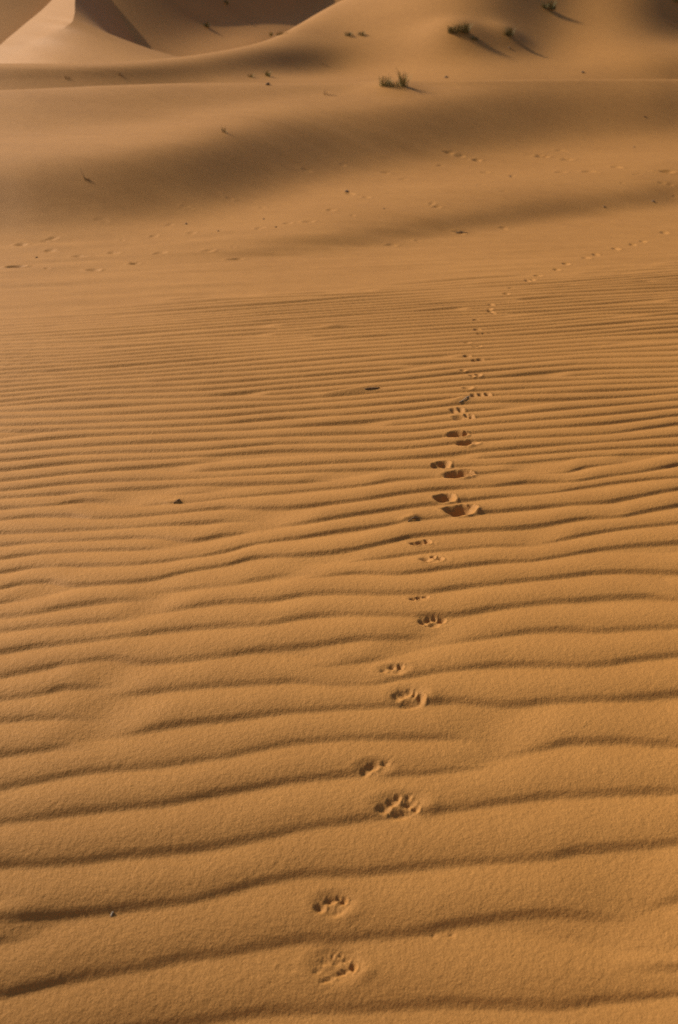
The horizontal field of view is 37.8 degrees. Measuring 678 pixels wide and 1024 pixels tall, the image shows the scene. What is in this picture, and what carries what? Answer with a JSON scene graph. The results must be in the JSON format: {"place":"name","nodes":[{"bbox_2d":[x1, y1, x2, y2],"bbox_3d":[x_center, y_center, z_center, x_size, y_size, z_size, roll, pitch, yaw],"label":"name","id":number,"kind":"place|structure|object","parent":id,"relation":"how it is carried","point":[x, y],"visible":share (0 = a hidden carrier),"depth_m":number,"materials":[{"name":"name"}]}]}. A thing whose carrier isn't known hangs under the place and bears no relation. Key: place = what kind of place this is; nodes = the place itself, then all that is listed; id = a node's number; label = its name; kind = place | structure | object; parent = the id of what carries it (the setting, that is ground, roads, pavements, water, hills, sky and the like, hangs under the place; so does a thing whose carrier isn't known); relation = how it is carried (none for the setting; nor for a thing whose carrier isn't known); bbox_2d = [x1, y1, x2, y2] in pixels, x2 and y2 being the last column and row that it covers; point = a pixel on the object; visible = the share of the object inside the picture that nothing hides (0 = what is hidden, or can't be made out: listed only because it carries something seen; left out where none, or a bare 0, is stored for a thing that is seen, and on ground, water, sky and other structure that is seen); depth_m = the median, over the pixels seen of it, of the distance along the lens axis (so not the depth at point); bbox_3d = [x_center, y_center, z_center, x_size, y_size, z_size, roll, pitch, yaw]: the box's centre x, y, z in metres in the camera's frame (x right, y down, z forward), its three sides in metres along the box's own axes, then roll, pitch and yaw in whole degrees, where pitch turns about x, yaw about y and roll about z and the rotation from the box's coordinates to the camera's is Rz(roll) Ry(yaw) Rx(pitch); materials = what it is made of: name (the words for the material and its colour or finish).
{"place":"outdoors","nodes":[
{"label":"outdoors","id":0,"kind":"place"},
{"bbox_2d":[0,0,176,62],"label":"dune shoulder","id":1,"kind":"object","parent":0,"point":[74,31],"visible":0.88,"depth_m":22.02},
{"bbox_2d":[0,247,677,1023],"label":"rippled sand","id":2,"kind":"structure","parent":0,"point":[200,719],"depth_m":2.20,"materials":[{"name":"orange sand"}]},
{"bbox_2d":[310,894,351,918],"bbox_3d":[-0.014,0.668,1.677,0.071,0.013,0.046,0,23,0],"label":"paw print","id":3,"kind":"object","parent":2,"relation":"on","point":[320,908],"visible":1,"depth_m":1.68},
{"bbox_2d":[308,953,359,985],"bbox_3d":[-0.009,0.740,1.604,0.085,0.015,0.049,-7,24,-17],"label":"paw print","id":4,"kind":"object","parent":2,"relation":"on","point":[352,966],"visible":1,"depth_m":1.60},
{"bbox_2d":[357,759,394,777],"bbox_3d":[0.070,0.491,1.894,0.074,0.018,0.040,0,23,0],"label":"paw print","id":5,"kind":"object","parent":2,"relation":"on","point":[368,768],"visible":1,"depth_m":1.90},
{"bbox_2d":[376,663,408,675],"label":"paw print","id":6,"kind":"object","parent":2,"relation":"on","point":[398,669],"visible":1,"depth_m":2.12},
{"bbox_2d":[371,793,422,821],"bbox_3d":[0.106,0.546,1.825,0.096,0.023,0.057,0,23,0],"label":"paw print","id":7,"kind":"object","parent":2,"relation":"on","point":[396,807],"visible":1,"depth_m":1.82},
{"bbox_2d":[388,687,427,709],"bbox_3d":[0.142,0.386,2.042,0.083,0.020,0.064,0,23,0],"label":"paw print","id":8,"kind":"object","parent":2,"relation":"on","point":[400,698],"visible":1,"depth_m":2.04},
{"bbox_2d":[406,595,431,601],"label":"paw print","id":9,"kind":"object","parent":2,"relation":"on","point":[416,598],"visible":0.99,"depth_m":2.35},
{"bbox_2d":[407,538,433,546],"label":"paw print","id":10,"kind":"object","parent":2,"relation":"on","point":[422,542],"visible":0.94,"depth_m":2.63},
{"bbox_2d":[416,555,445,563],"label":"paw print","id":11,"kind":"object","parent":2,"relation":"on","point":[432,559],"visible":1,"depth_m":2.53},
{"bbox_2d":[415,613,448,628],"bbox_3d":[0.213,0.254,2.266,0.077,0.021,0.058,0,23,0],"label":"paw print","id":12,"kind":"object","parent":2,"relation":"on","point":[433,621],"visible":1,"depth_m":2.28},
{"bbox_2d":[428,459,454,469],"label":"paw print","id":13,"kind":"object","parent":2,"relation":"on","point":[438,464],"visible":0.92,"depth_m":3.19},
{"bbox_2d":[426,492,460,505],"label":"paw print","id":14,"kind":"object","parent":2,"relation":"on","point":[438,499],"visible":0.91,"depth_m":2.92},
{"bbox_2d":[440,429,472,438],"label":"paw print","id":15,"kind":"object","parent":2,"relation":"on","point":[452,433],"visible":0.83,"depth_m":3.48},
{"bbox_2d":[447,407,465,413],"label":"paw print","id":16,"kind":"object","parent":2,"relation":"on","point":[454,410],"visible":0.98,"depth_m":3.73},
{"bbox_2d":[435,468,478,480],"bbox_3d":[0.369,-0.105,3.099,0.140,0.047,0.138,0,23,0],"label":"paw print","id":17,"kind":"object","parent":2,"relation":"on","point":[459,474],"visible":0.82,"depth_m":3.12},
{"bbox_2d":[432,502,482,518],"bbox_3d":[0.338,0.005,2.828,0.148,0.041,0.125,0,23,0],"label":"paw print","id":18,"kind":"object","parent":2,"relation":"on","point":[451,510],"visible":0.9,"depth_m":2.85},
{"bbox_2d":[448,413,475,420],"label":"paw print","id":19,"kind":"object","parent":2,"relation":"on","point":[462,417],"visible":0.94,"depth_m":3.65},
{"bbox_2d":[457,369,469,373],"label":"paw print","id":20,"kind":"object","parent":2,"relation":"on","point":[465,371],"visible":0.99,"depth_m":4.26},
{"bbox_2d":[449,437,483,447],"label":"paw print","id":21,"kind":"object","parent":2,"relation":"on","point":[461,442],"visible":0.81,"depth_m":3.39},
{"bbox_2d":[458,386,475,391],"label":"paw print","id":22,"kind":"object","parent":2,"relation":"on","point":[466,388],"visible":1,"depth_m":4.01},
{"bbox_2d":[461,340,472,344],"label":"paw print","id":23,"kind":"object","parent":2,"relation":"on","point":[466,342],"visible":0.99,"depth_m":4.79},
{"bbox_2d":[461,354,473,357],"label":"paw print","id":24,"kind":"object","parent":2,"relation":"on","point":[467,355],"visible":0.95,"depth_m":4.54},
{"bbox_2d":[467,373,483,378],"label":"paw print","id":25,"kind":"object","parent":2,"relation":"on","point":[479,375],"visible":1,"depth_m":4.19},
{"bbox_2d":[471,318,481,321],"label":"paw print","id":26,"kind":"object","parent":2,"relation":"on","point":[476,319],"visible":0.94,"depth_m":5.25},
{"bbox_2d":[470,344,483,348],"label":"paw print","id":27,"kind":"object","parent":2,"relation":"on","point":[477,346],"visible":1,"depth_m":4.70},
{"bbox_2d":[469,357,485,361],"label":"paw print","id":28,"kind":"object","parent":2,"relation":"on","point":[479,359],"visible":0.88,"depth_m":4.47},
{"bbox_2d":[472,328,482,330],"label":"paw print","id":29,"kind":"object","parent":2,"relation":"on","point":[476,329],"visible":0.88,"depth_m":5.05},
{"bbox_2d":[468,392,492,396],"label":"paw print","id":30,"kind":"object","parent":2,"relation":"on","point":[482,394],"visible":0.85,"depth_m":3.94},
{"bbox_2d":[474,331,493,335],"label":"paw print","id":31,"kind":"object","parent":2,"relation":"on","point":[483,333],"visible":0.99,"depth_m":4.96},
{"bbox_2d":[484,309,496,314],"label":"paw print","id":32,"kind":"object","parent":2,"relation":"on","point":[491,311],"visible":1,"depth_m":5.45},
{"bbox_2d":[500,292,511,296],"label":"paw print","id":33,"kind":"object","parent":2,"relation":"on","point":[507,294],"visible":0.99,"depth_m":5.93},
{"bbox_2d":[522,278,536,283],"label":"paw print","id":34,"kind":"object","parent":2,"relation":"on","point":[530,280],"visible":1,"depth_m":6.37},
{"bbox_2d":[531,274,544,276],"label":"paw print","id":35,"kind":"object","parent":2,"relation":"on","point":[537,275],"visible":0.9,"depth_m":6.57},
{"bbox_2d":[550,267,563,271],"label":"paw print","id":36,"kind":"object","parent":2,"relation":"on","point":[556,269],"visible":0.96,"depth_m":6.80},
{"bbox_2d":[559,262,572,265],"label":"paw print","id":37,"kind":"object","parent":2,"relation":"on","point":[567,263],"visible":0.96,"depth_m":7.02},
{"bbox_2d":[0,63,677,261],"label":"dune","id":38,"kind":"structure","parent":0,"point":[156,156],"depth_m":10.05,"materials":[{"name":"orange sand"}]},
{"bbox_2d":[378,69,410,86],"bbox_3d":[0.765,-5.830,13.277,0.518,0.249,0.280,0,23,0],"label":"grass tuft","id":39,"kind":"object","parent":38,"relation":"on","point":[390,83],"visible":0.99,"depth_m":13.26,"materials":[{"name":"brown plant"}]},
{"bbox_2d":[578,256,594,259],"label":"paw print","id":40,"kind":"object","parent":38,"relation":"on","point":[587,257],"visible":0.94,"depth_m":7.30},
{"bbox_2d":[590,253,602,255],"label":"paw print","id":41,"kind":"object","parent":38,"relation":"on","point":[595,254],"visible":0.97,"depth_m":7.46},
{"bbox_2d":[608,247,622,250],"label":"paw print","id":42,"kind":"object","parent":38,"relation":"on","point":[616,248],"visible":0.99,"depth_m":7.72},
{"bbox_2d":[637,239,649,243],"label":"paw print","id":43,"kind":"object","parent":38,"relation":"on","point":[642,241],"visible":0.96,"depth_m":8.12},
{"bbox_2d":[657,231,672,234],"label":"paw print","id":44,"kind":"object","parent":38,"relation":"on","point":[666,232],"visible":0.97,"depth_m":8.53},
{"bbox_2d":[0,0,677,83],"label":"dune","id":45,"kind":"structure","parent":0,"point":[234,41],"depth_m":23.31,"materials":[{"name":"orange sand"}]},
{"bbox_2d":[267,32,285,35],"bbox_3d":[-1.415,-11.234,23.243,0.508,0.122,0.304,9,24,20],"label":"grass tuft","id":46,"kind":"object","parent":45,"relation":"on","point":[270,34],"visible":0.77,"depth_m":23.20,"materials":[{"name":"brown plant"}]},
{"bbox_2d":[344,31,365,35],"bbox_3d":[0.383,-11.261,23.265,0.551,0.148,0.252,0,23,0],"label":"grass tuft","id":47,"kind":"object","parent":45,"relation":"on","point":[350,34],"visible":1,"depth_m":23.27,"materials":[{"name":"brown plant"}]},
{"bbox_2d":[447,22,470,32],"bbox_3d":[2.709,-10.883,22.157,0.685,0.299,0.394,0,23,0],"label":"desert shrub","id":48,"kind":"object","parent":45,"relation":"on","point":[464,30],"visible":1,"depth_m":22.16,"materials":[{"name":"green plant"}]},
{"bbox_2d":[504,26,515,35],"bbox_3d":[3.905,-11.046,22.680,0.343,0.273,0.327,18,29,37],"label":"desert shrub","id":49,"kind":"object","parent":45,"relation":"on","point":[510,32],"visible":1,"depth_m":22.65,"materials":[{"name":"green plant"}]},
{"bbox_2d":[539,1,556,9],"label":"desert shrub","id":50,"kind":"object","parent":45,"relation":"on","point":[552,6],"visible":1,"depth_m":24.97,"materials":[{"name":"green plant"}]}
]}

